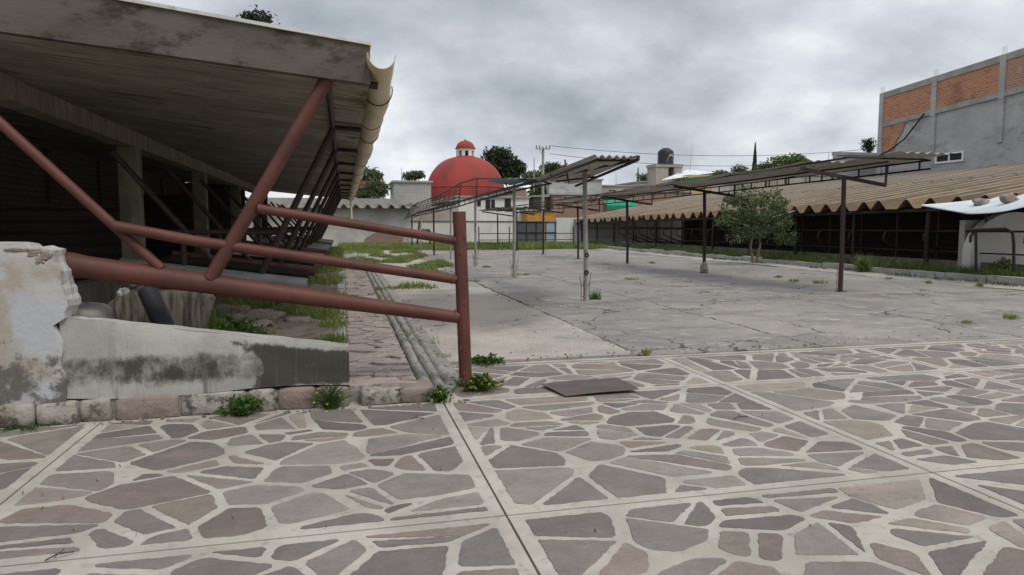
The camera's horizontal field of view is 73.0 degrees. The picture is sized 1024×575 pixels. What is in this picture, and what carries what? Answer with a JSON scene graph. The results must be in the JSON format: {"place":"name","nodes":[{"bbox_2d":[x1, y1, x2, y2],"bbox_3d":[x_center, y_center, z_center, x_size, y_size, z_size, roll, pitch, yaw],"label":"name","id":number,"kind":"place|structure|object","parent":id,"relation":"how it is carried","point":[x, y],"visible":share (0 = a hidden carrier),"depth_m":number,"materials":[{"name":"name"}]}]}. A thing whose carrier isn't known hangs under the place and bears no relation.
{"place":"outdoors","nodes":[
{"label":"outdoors","id":0,"kind":"place"},
{"bbox_2d":[156,249,340,339],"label":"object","id":1,"kind":"object","parent":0,"point":[308,330],"visible":0.02,"depth_m":7.77,"materials":[{"name":"concrete"}]},
{"bbox_2d":[76,302,112,318],"bbox_3d":[-3.766,0.281,6.085,0.443,0.312,0.432,-1,5,-14],"label":"concrete boulder","id":2,"kind":"object","parent":1,"relation":"on","point":[94,310],"visible":0.3,"depth_m":6.01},
{"bbox_2d":[138,286,174,324],"bbox_3d":[-3.201,0.260,6.281,0.583,0.556,0.176,4,7,41],"label":"black pipe","id":3,"kind":"object","parent":1,"relation":"on","point":[154,306],"visible":0.73,"depth_m":6.26,"materials":[{"name":"plastic"}]},
{"bbox_2d":[107,286,215,328],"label":"concrete block","id":4,"kind":"structure","parent":1,"relation":"on","point":[189,309],"depth_m":6.69,"materials":[{"name":"concrete"}]},
{"bbox_2d":[117,283,142,295],"bbox_3d":[-3.706,-0.005,6.799,0.242,0.436,0.408,4,7,37],"label":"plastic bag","id":5,"kind":"object","parent":4,"relation":"on","point":[123,291],"visible":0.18,"depth_m":6.69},
{"bbox_2d":[0,0,395,303],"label":"cattle shed","id":6,"kind":"structure","parent":1,"relation":"on","point":[150,93],"depth_m":8.59,"materials":[{"name":"concrete"}]},
{"bbox_2d":[169,254,308,277],"bbox_3d":[-3.755,-0.282,9.573,1.819,0.379,0.140,-1,5,-12],"label":"loose pipe","id":7,"kind":"object","parent":6,"relation":"attached to","point":[237,266],"visible":0.83,"depth_m":9.53,"materials":[{"name":"metal"}]},
{"bbox_2d":[210,249,313,265],"bbox_3d":[-4.468,-0.539,12.424,1.780,0.379,0.140,-1,5,-12],"label":"loose pipe","id":8,"kind":"object","parent":6,"relation":"in","point":[213,251],"visible":0.25,"depth_m":12.39,"materials":[{"name":"metal"}]},
{"bbox_2d":[249,241,319,252],"bbox_3d":[-5.707,-0.984,17.352,1.700,0.379,0.140,-1,5,-12],"label":"loose pipe","id":9,"kind":"object","parent":6,"relation":"in","point":[290,248],"visible":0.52,"depth_m":17.32,"materials":[{"name":"metal"}]},
{"bbox_2d":[261,239,320,248],"bbox_3d":[-6.315,-1.202,19.767,1.661,0.378,0.140,-1,5,-12],"label":"loose pipe","id":10,"kind":"object","parent":6,"relation":"attached to","point":[281,243],"visible":0.41,"depth_m":19.72,"materials":[{"name":"metal"}]},
{"bbox_2d":[213,304,249,313],"bbox_3d":[-3.711,0.331,9.038,0.562,0.227,0.396,-1,5,-14],"label":"rock","id":11,"kind":"object","parent":1,"relation":"on","point":[228,308],"visible":0.29,"depth_m":8.94,"materials":[{"name":"grey stone"}]},
{"bbox_2d":[110,125,360,287],"bbox_3d":[-3.310,-0.795,8.525,2.888,2.450,0.160,-1,5,-14],"label":"pipe stall","id":12,"kind":"object","parent":1,"relation":"on","point":[261,275],"visible":0.62,"depth_m":8.55,"materials":[{"name":"metal"}]},
{"bbox_2d":[205,313,275,334],"bbox_3d":[-2.704,0.401,6.812,0.709,0.299,0.348,-1,5,-14],"label":"weed plant","id":13,"kind":"object","parent":1,"relation":"on","point":[236,326],"visible":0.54,"depth_m":6.84,"materials":[{"name":"green plant"}]},
{"bbox_2d":[230,308,285,320],"bbox_3d":[-3.109,0.376,8.467,0.683,0.239,0.492,-1,5,-14],"label":"rock","id":14,"kind":"object","parent":1,"relation":"on","point":[259,313],"visible":0.53,"depth_m":8.33,"materials":[{"name":"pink stone"}]},
{"bbox_2d":[239,319,276,331],"bbox_3d":[-2.787,0.461,7.532,0.454,0.228,0.319,-1,5,-14],"label":"rock","id":15,"kind":"object","parent":1,"relation":"on","point":[264,322],"visible":0.31,"depth_m":7.46,"materials":[{"name":"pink stone"}]},
{"bbox_2d":[166,148,357,275],"bbox_3d":[-3.921,-1.022,11.041,2.888,2.450,0.160,-1,5,-14],"label":"pipe stall","id":16,"kind":"object","parent":1,"relation":"on","point":[247,258],"visible":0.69,"depth_m":11.11,"materials":[{"name":"metal"}]},
{"bbox_2d":[200,162,354,266],"bbox_3d":[-4.524,-1.246,13.520,2.888,2.450,0.160,-1,5,-14],"label":"pipe stall","id":17,"kind":"object","parent":1,"relation":"on","point":[303,230],"visible":0.32,"depth_m":13.60,"materials":[{"name":"metal"}]},
{"bbox_2d":[223,171,352,254],"bbox_3d":[-5.131,-1.471,16.017,2.888,2.450,0.160,-1,5,-14],"label":"pipe stall","id":18,"kind":"object","parent":1,"relation":"on","point":[321,206],"visible":0.34,"depth_m":16.10,"materials":[{"name":"metal"}]},
{"bbox_2d":[239,179,351,254],"bbox_3d":[-5.738,-1.696,18.514,2.888,2.450,0.160,-1,5,-14],"label":"pipe stall","id":19,"kind":"object","parent":1,"relation":"on","point":[322,251],"visible":0.44,"depth_m":18.60,"materials":[{"name":"metal"}]},
{"bbox_2d":[283,316,311,321],"bbox_3d":[-2.512,0.414,8.103,0.353,0.144,0.238,-1,5,-14],"label":"rock","id":20,"kind":"object","parent":1,"relation":"on","point":[296,319],"visible":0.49,"depth_m":8.03,"materials":[{"name":"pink stone"}]},
{"bbox_2d":[256,184,350,251],"bbox_3d":[-6.345,-1.922,21.012,2.888,2.450,0.160,-1,5,-14],"label":"pipe stall","id":21,"kind":"object","parent":1,"relation":"on","point":[320,224],"visible":0.45,"depth_m":21.11,"materials":[{"name":"metal"}]},
{"bbox_2d":[264,188,349,248],"bbox_3d":[-6.952,-2.147,23.509,2.888,2.450,0.160,-1,5,-14],"label":"pipe stall","id":22,"kind":"object","parent":1,"relation":"on","point":[314,241],"visible":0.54,"depth_m":23.59,"materials":[{"name":"metal"}]},
{"bbox_2d":[270,192,349,246],"bbox_3d":[-7.559,-2.373,26.007,2.888,2.450,0.160,-1,5,-14],"label":"pipe stall","id":23,"kind":"object","parent":1,"relation":"on","point":[298,233],"visible":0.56,"depth_m":26.09,"materials":[{"name":"metal"}]},
{"bbox_2d":[276,195,348,244],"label":"pipe stall","id":24,"kind":"object","parent":1,"relation":"on","point":[292,221],"visible":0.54,"depth_m":28.59,"materials":[{"name":"metal"}]},
{"bbox_2d":[282,197,348,241],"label":"pipe stall","id":25,"kind":"object","parent":1,"relation":"on","point":[295,220],"visible":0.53,"depth_m":31.09,"materials":[{"name":"metal"}]},
{"bbox_2d":[207,245,350,343],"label":"grass","id":26,"kind":"structure","parent":0,"point":[329,315],"depth_m":8.94,"materials":[{"name":"plant"}]},
{"bbox_2d":[345,252,416,402],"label":"cobbled path","id":27,"kind":"structure","parent":0,"point":[366,367],"depth_m":8.26,"materials":[{"name":"stone"}]},
{"bbox_2d":[357,271,458,380],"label":"joint grass","id":28,"kind":"structure","parent":27,"relation":"on","point":[408,330],"depth_m":9.51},
{"bbox_2d":[388,180,432,205],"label":"block house","id":29,"kind":"structure","parent":0,"point":[411,191],"depth_m":61.16,"materials":[{"name":"concrete"}]},
{"bbox_2d":[364,250,508,299],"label":"worn concrete slab","id":30,"kind":"structure","parent":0,"point":[448,290],"depth_m":16.87,"materials":[{"name":"concrete"}]},
{"bbox_2d":[0,338,1023,574],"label":"flagstone paving","id":31,"kind":"structure","parent":0,"point":[697,480],"depth_m":4.38,"materials":[{"name":"stone"}]},
{"bbox_2d":[0,423,59,433],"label":"weed plant","id":32,"kind":"object","parent":31,"relation":"on","point":[31,427],"visible":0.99,"depth_m":5.45,"materials":[{"name":"green plant"}]},
{"bbox_2d":[0,242,81,427],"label":"whitewashed wall end","id":33,"kind":"structure","parent":31,"relation":"on","point":[40,298],"depth_m":5.49,"materials":[{"name":"paint"}]},
{"bbox_2d":[59,315,349,421],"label":"retaining wall","id":34,"kind":"structure","parent":31,"relation":"on","point":[115,369],"depth_m":5.80,"materials":[{"name":"stained concrete"},{"name":"pink stone"}]},
{"bbox_2d":[0,79,471,391],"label":"pipe gate frame","id":35,"kind":"object","parent":31,"relation":"on","point":[156,272],"visible":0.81,"depth_m":6.07,"materials":[{"name":"red paint"}]},
{"bbox_2d":[212,394,263,415],"bbox_3d":[-2.297,0.998,5.817,0.392,0.191,0.241,1,5,8],"label":"weed plant","id":36,"kind":"object","parent":31,"relation":"on","point":[246,405],"visible":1,"depth_m":5.80,"materials":[{"name":"green plant"}]},
{"bbox_2d":[304,378,356,409],"bbox_3d":[-1.562,0.930,5.985,0.476,0.277,0.205,-1,5,-14],"label":"weed plant","id":37,"kind":"object","parent":31,"relation":"on","point":[328,400],"visible":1,"depth_m":6.01,"materials":[{"name":"green plant"}]},
{"bbox_2d":[360,384,401,405],"bbox_3d":[-1.190,0.968,6.338,0.396,0.160,0.349,-1,5,-14],"label":"kerb stone","id":38,"kind":"object","parent":31,"relation":"on","point":[374,394],"visible":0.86,"depth_m":6.18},
{"bbox_2d":[399,379,431,402],"bbox_3d":[-0.908,0.964,6.408,0.329,0.159,0.348,-1,5,-14],"label":"kerb stone","id":39,"kind":"object","parent":31,"relation":"on","point":[411,392],"visible":0.77,"depth_m":6.25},
{"bbox_2d":[421,383,453,402],"bbox_3d":[-0.672,0.954,6.226,0.304,0.185,0.141,-1,5,-14],"label":"weed plant","id":40,"kind":"object","parent":31,"relation":"on","point":[440,394],"visible":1,"depth_m":6.23,"materials":[{"name":"green plant"}]},
{"bbox_2d":[453,372,505,390],"bbox_3d":[-0.304,0.910,6.640,0.537,0.201,0.272,-1,5,-14],"label":"weed plant","id":41,"kind":"object","parent":31,"relation":"on","point":[483,382],"visible":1,"depth_m":6.63,"materials":[{"name":"green plant"}]},
{"bbox_2d":[471,352,505,365],"bbox_3d":[-0.307,0.831,7.901,0.495,0.144,0.300,-1,5,-14],"label":"weed plant","id":42,"kind":"object","parent":31,"relation":"on","point":[488,360],"visible":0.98,"depth_m":7.91,"materials":[{"name":"green plant"}]},
{"bbox_2d":[24,291,997,429],"bbox_3d":[-0.487,0.716,9.178,9.987,0.129,10.991,5,7,43],"label":"grit","id":43,"kind":"object","parent":31,"relation":"on","point":[354,408],"visible":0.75,"depth_m":6.94,"materials":[{"name":"stone"}]},
{"bbox_2d":[22,299,1018,534],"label":"leaf litter","id":44,"kind":"object","parent":31,"relation":"on","point":[73,529],"visible":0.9,"depth_m":4.31,"materials":[{"name":"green plant"}]},
{"bbox_2d":[540,377,638,396],"bbox_3d":[0.736,0.966,6.787,0.857,0.026,0.611,-1,5,-14],"label":"metal plate","id":45,"kind":"object","parent":31,"relation":"on","point":[576,387],"visible":1,"depth_m":6.72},
{"bbox_2d":[403,298,637,364],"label":"pale concrete slab","id":46,"kind":"structure","parent":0,"point":[502,327],"depth_m":9.90,"materials":[{"name":"concrete"}]},
{"bbox_2d":[143,0,1023,198],"label":"sky","id":47,"kind":"structure","parent":0,"point":[718,78],"materials":[{"name":"grey"}]},
{"bbox_2d":[604,199,636,208],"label":"green awning","id":48,"kind":"object","parent":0,"point":[618,205],"visible":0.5,"depth_m":69.28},
{"bbox_2d":[602,185,646,212],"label":"tan house","id":49,"kind":"structure","parent":0,"point":[610,188],"depth_m":84.58,"materials":[{"name":"paint"}]},
{"bbox_2d":[604,191,692,211],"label":"brick house","id":50,"kind":"structure","parent":0,"point":[655,196],"depth_m":77.59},
{"bbox_2d":[408,249,1023,355],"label":"concrete yard","id":51,"kind":"structure","parent":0,"point":[662,303],"depth_m":14.08,"materials":[{"name":"concrete"}]},
{"bbox_2d":[404,154,639,300],"bbox_3d":[-2.034,-2.706,28.738,1.665,3.423,34.984,-1,5,-14],"label":"ruined canopy","id":52,"kind":"object","parent":51,"relation":"on","point":[585,169],"visible":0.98,"depth_m":16.61,"materials":[{"name":"metal"}]},
{"bbox_2d":[590,288,601,299],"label":"weed tuft","id":53,"kind":"object","parent":51,"relation":"on","point":[595,296],"visible":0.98,"depth_m":14.65,"materials":[{"name":"green plant"}]},
{"bbox_2d":[479,151,952,291],"bbox_3d":[3.571,-2.781,31.713,2.696,3.274,35.520,-1,5,-16],"label":"long canopy","id":54,"kind":"object","parent":51,"relation":"on","point":[806,168],"visible":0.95,"depth_m":19.79,"materials":[{"name":"metal"}]},
{"bbox_2d":[580,239,1023,286],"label":"earth bank","id":55,"kind":"structure","parent":0,"point":[676,242],"depth_m":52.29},
{"bbox_2d":[536,145,549,220],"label":"utility pole","id":56,"kind":"object","parent":55,"relation":"on","point":[542,187],"visible":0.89,"depth_m":61.63,"materials":[{"name":"concrete"}]},
{"bbox_2d":[550,145,875,155],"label":"power line","id":57,"kind":"object","parent":56,"relation":"attached to","point":[709,155],"visible":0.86,"depth_m":64.28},
{"bbox_2d":[410,218,683,242],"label":"boundary wall","id":58,"kind":"structure","parent":55,"relation":"on","point":[564,225],"depth_m":56.46,"materials":[{"name":"white paint"}]},
{"bbox_2d":[518,221,556,241],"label":"yard gate","id":59,"kind":"structure","parent":58,"relation":"attached to","point":[532,226],"depth_m":55.85,"materials":[{"name":"grey metal"}]},
{"bbox_2d":[574,162,1023,271],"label":"cattle shed","id":60,"kind":"structure","parent":55,"relation":"on","point":[906,196],"depth_m":30.43,"materials":[{"name":"metal"}]},
{"bbox_2d":[790,213,837,252],"bbox_3d":[13.052,-2.296,29.877,2.330,1.800,0.066,-1,5,-14],"label":"stall divider","id":61,"kind":"object","parent":60,"relation":"attached to","point":[801,243],"visible":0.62,"depth_m":29.77,"materials":[{"name":"metal"}]},
{"bbox_2d":[817,215,851,253],"bbox_3d":[13.464,-2.143,28.183,2.330,1.800,0.066,-1,5,-14],"label":"stall divider","id":62,"kind":"object","parent":60,"relation":"attached to","point":[820,240],"visible":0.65,"depth_m":28.03,"materials":[{"name":"metal"}]},
{"bbox_2d":[848,214,891,256],"bbox_3d":[13.875,-1.990,26.488,2.330,1.800,0.066,-1,5,-14],"label":"stall divider","id":63,"kind":"object","parent":60,"relation":"attached to","point":[850,240],"visible":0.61,"depth_m":26.35,"materials":[{"name":"metal"}]},
{"bbox_2d":[883,213,936,258],"bbox_3d":[14.287,-1.837,24.794,2.330,1.800,0.066,-1,5,-14],"label":"stall divider","id":64,"kind":"object","parent":60,"relation":"attached to","point":[886,242],"visible":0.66,"depth_m":24.65,"materials":[{"name":"metal"}]},
{"bbox_2d":[923,211,958,259],"bbox_3d":[14.699,-1.684,23.101,2.330,1.800,0.066,-1,5,-14],"label":"stall divider","id":65,"kind":"object","parent":60,"relation":"attached to","point":[936,247],"visible":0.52,"depth_m":22.96,"materials":[{"name":"metal"}]},
{"bbox_2d":[922,193,1023,213],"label":"white tin sheet","id":66,"kind":"object","parent":60,"relation":"on","point":[994,205],"visible":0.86,"depth_m":19.32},
{"bbox_2d":[972,198,989,205],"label":"rock","id":67,"kind":"object","parent":66,"relation":"on","point":[979,201],"visible":0.91,"depth_m":19.52,"materials":[{"name":"stone"}]},
{"bbox_2d":[999,194,1018,203],"bbox_3d":[13.396,-2.393,18.641,0.511,0.263,0.321,-1,5,-14],"label":"rock","id":68,"kind":"object","parent":66,"relation":"on","point":[1007,198],"visible":0.88,"depth_m":18.51,"materials":[{"name":"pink stone"}]},
{"bbox_2d":[832,152,876,180],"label":"concrete wall","id":69,"kind":"structure","parent":55,"relation":"on","point":[835,155],"depth_m":45.66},
{"bbox_2d":[957,212,1023,269],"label":"arched wall","id":70,"kind":"structure","parent":55,"relation":"on","point":[994,242],"depth_m":21.31,"materials":[{"name":"concrete"}]},
{"bbox_2d":[989,256,1017,270],"bbox_3d":[14.182,-0.626,19.922,0.922,0.570,0.452,-1,5,-14],"label":"weed plant","id":71,"kind":"object","parent":55,"relation":"on","point":[1001,261],"visible":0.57,"depth_m":19.92,"materials":[{"name":"green plant"}]},
{"bbox_2d":[595,248,1023,290],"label":"pale concrete strip","id":72,"kind":"object","parent":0,"point":[990,285],"visible":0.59,"depth_m":23.07,"materials":[{"name":"concrete"}]},
{"bbox_2d":[712,184,800,262],"bbox_3d":[9.733,-2.530,27.549,4.086,3.126,2.213,-1,5,-14],"label":"tree","id":73,"kind":"object","parent":72,"relation":"on","point":[765,217],"visible":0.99,"depth_m":27.36,"materials":[{"name":"green plant"}]},
{"bbox_2d":[602,245,1023,285],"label":"kerb","id":74,"kind":"structure","parent":72,"relation":"on","point":[987,278],"depth_m":23.04,"materials":[{"name":"concrete"}]},
{"bbox_2d":[854,252,877,271],"bbox_3d":[11.860,-0.881,23.279,1.056,0.710,0.865,2,5,20],"label":"weed tuft","id":75,"kind":"object","parent":72,"relation":"on","point":[864,269],"visible":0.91,"depth_m":23.25,"materials":[{"name":"green plant"}]},
{"bbox_2d":[967,227,1015,271],"bbox_3d":[12.781,-1.001,18.459,1.130,1.200,0.195,3,6,34],"label":"tube barrier","id":76,"kind":"object","parent":72,"relation":"on","point":[976,230],"visible":1,"depth_m":18.43,"materials":[{"name":"metal"}]},
{"label":"ground","id":77,"kind":"structure","parent":0,"visible":0},
{"bbox_2d":[236,4,279,238],"bbox_3d":[-11.522,-6.964,31.739,1.894,11.392,1.704,2,5,17],"label":"tree","id":78,"kind":"object","parent":77,"relation":"on","point":[253,15],"visible":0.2,"depth_m":30.97,"materials":[{"name":"green plant"}]},
{"bbox_2d":[245,197,418,246],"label":"end wall","id":79,"kind":"structure","parent":77,"relation":"on","point":[392,212],"depth_m":51.70,"materials":[{"name":"paint"}]},
{"bbox_2d":[333,254,345,339],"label":"bed kerb","id":80,"kind":"structure","parent":77,"relation":"on","point":[340,329],"depth_m":9.40,"materials":[{"name":"concrete"}]},
{"bbox_2d":[361,166,383,180],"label":"tree","id":81,"kind":"object","parent":77,"relation":"on","point":[370,174],"visible":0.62,"depth_m":88.30,"materials":[{"name":"green plant"}]},
{"bbox_2d":[355,178,393,198],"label":"leafy bush","id":82,"kind":"object","parent":77,"relation":"on","point":[373,188],"visible":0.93,"depth_m":55.12,"materials":[{"name":"green plant"}]},
{"bbox_2d":[357,253,462,392],"bbox_3d":[-4.421,-0.391,22.036,0.510,0.217,31.987,-1,5,-14],"label":"brick drain","id":83,"kind":"object","parent":77,"relation":"on","point":[414,348],"visible":0.45,"depth_m":8.50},
{"bbox_2d":[402,170,425,180],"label":"tree","id":84,"kind":"object","parent":77,"relation":"on","point":[415,175],"visible":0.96,"depth_m":92.94,"materials":[{"name":"green plant"}]},
{"bbox_2d":[406,203,458,220],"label":"outbuilding","id":85,"kind":"structure","parent":77,"relation":"on","point":[444,215],"depth_m":57.80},
{"bbox_2d":[337,240,609,289],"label":"back grass","id":86,"kind":"structure","parent":77,"relation":"on","point":[375,249],"depth_m":43.41,"materials":[{"name":"plant"}]},
{"bbox_2d":[428,139,529,220],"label":"domed church","id":87,"kind":"structure","parent":77,"relation":"on","point":[465,164],"depth_m":83.81,"materials":[{"name":"red paint"},{"name":"white paint"},{"name":"dark glass"}]},
{"bbox_2d":[480,145,518,177],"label":"tree","id":88,"kind":"object","parent":77,"relation":"on","point":[496,158],"visible":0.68,"depth_m":99.45,"materials":[{"name":"green plant"}]},
{"bbox_2d":[503,158,527,177],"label":"tree","id":89,"kind":"object","parent":77,"relation":"on","point":[515,168],"visible":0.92,"depth_m":98.83,"materials":[{"name":"green plant"}]},
{"bbox_2d":[478,226,573,243],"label":"pen rail","id":90,"kind":"object","parent":77,"relation":"on","point":[509,233],"visible":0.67,"depth_m":49.48,"materials":[{"name":"metal"}]},
{"bbox_2d":[518,169,540,184],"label":"tree","id":91,"kind":"object","parent":77,"relation":"on","point":[528,174],"visible":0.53,"depth_m":97.75,"materials":[{"name":"green plant"}]},
{"bbox_2d":[527,183,546,195],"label":"tree","id":92,"kind":"object","parent":77,"relation":"on","point":[530,192],"visible":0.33,"depth_m":75.68,"materials":[{"name":"green plant"}]},
{"bbox_2d":[520,209,556,238],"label":"orange house","id":93,"kind":"structure","parent":77,"relation":"on","point":[548,216],"depth_m":66.20,"materials":[{"name":"paint"}]},
{"bbox_2d":[529,195,550,208],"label":"dark shack","id":94,"kind":"structure","parent":77,"relation":"on","point":[534,198],"depth_m":71.19,"materials":[{"name":"black"}]},
{"bbox_2d":[538,161,564,175],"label":"tree","id":95,"kind":"object","parent":77,"relation":"on","point":[550,167],"visible":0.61,"depth_m":91.95,"materials":[{"name":"green plant"}]},
{"bbox_2d":[532,179,603,193],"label":"grey upper house","id":96,"kind":"structure","parent":77,"relation":"on","point":[594,186],"depth_m":75.11,"materials":[{"name":"concrete"}]},
{"bbox_2d":[544,193,602,220],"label":"brick house","id":97,"kind":"structure","parent":77,"relation":"on","point":[570,213],"depth_m":71.00,"materials":[{"name":"concrete"}]},
{"bbox_2d":[646,164,682,185],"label":"tank tower","id":98,"kind":"structure","parent":77,"relation":"on","point":[657,174],"depth_m":83.01,"materials":[{"name":"concrete"}]},
{"bbox_2d":[657,148,673,163],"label":"water tank","id":99,"kind":"object","parent":98,"relation":"on","point":[665,159],"visible":0.89,"depth_m":82.90,"materials":[{"name":"black plastic"}]},
{"bbox_2d":[615,181,733,191],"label":"grey house","id":100,"kind":"structure","parent":77,"relation":"on","point":[726,188],"depth_m":92.30,"materials":[{"name":"concrete"}]},
{"bbox_2d":[680,175,711,193],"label":"yellow wall","id":101,"kind":"structure","parent":77,"relation":"on","point":[695,192],"depth_m":80.70,"materials":[{"name":"paint"}]},
{"bbox_2d":[662,169,714,179],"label":"tin roof","id":102,"kind":"structure","parent":101,"relation":"on","point":[689,172],"depth_m":83.54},
{"bbox_2d":[730,164,750,187],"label":"tree","id":103,"kind":"object","parent":77,"relation":"on","point":[739,169],"visible":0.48,"depth_m":96.89,"materials":[{"name":"green plant"}]},
{"bbox_2d":[683,165,831,196],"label":"green fence","id":104,"kind":"object","parent":77,"relation":"on","point":[685,179],"visible":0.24,"depth_m":70.11,"materials":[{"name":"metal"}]},
{"bbox_2d":[754,161,774,185],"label":"tree","id":105,"kind":"object","parent":77,"relation":"on","point":[767,165],"visible":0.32,"depth_m":95.57,"materials":[{"name":"green plant"}]},
{"bbox_2d":[703,173,830,189],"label":"grey house","id":106,"kind":"structure","parent":77,"relation":"on","point":[795,180],"depth_m":101.39,"materials":[{"name":"concrete"}]},
{"bbox_2d":[765,152,812,183],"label":"tree","id":107,"kind":"object","parent":77,"relation":"on","point":[784,159],"visible":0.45,"depth_m":93.45,"materials":[{"name":"green plant"}]},
{"bbox_2d":[859,137,876,152],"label":"tree","id":108,"kind":"object","parent":77,"relation":"on","point":[868,145],"visible":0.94,"depth_m":59.89,"materials":[{"name":"green plant"}]},
{"bbox_2d":[876,48,1023,175],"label":"brick building","id":109,"kind":"structure","parent":77,"relation":"on","point":[973,116],"depth_m":37.97,"materials":[{"name":"concrete"}]},
{"bbox_2d":[877,113,923,155],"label":"hanging cable","id":110,"kind":"object","parent":109,"relation":"hanging from","point":[905,136],"visible":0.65,"depth_m":41.38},
{"bbox_2d":[935,151,963,163],"bbox_3d":[24.533,-7.288,38.803,0.082,0.550,1.870,-1,5,-14],"label":"window frame","id":111,"kind":"structure","parent":109,"relation":"in","point":[958,156],"depth_m":38.67,"materials":[{"name":"white paint"}]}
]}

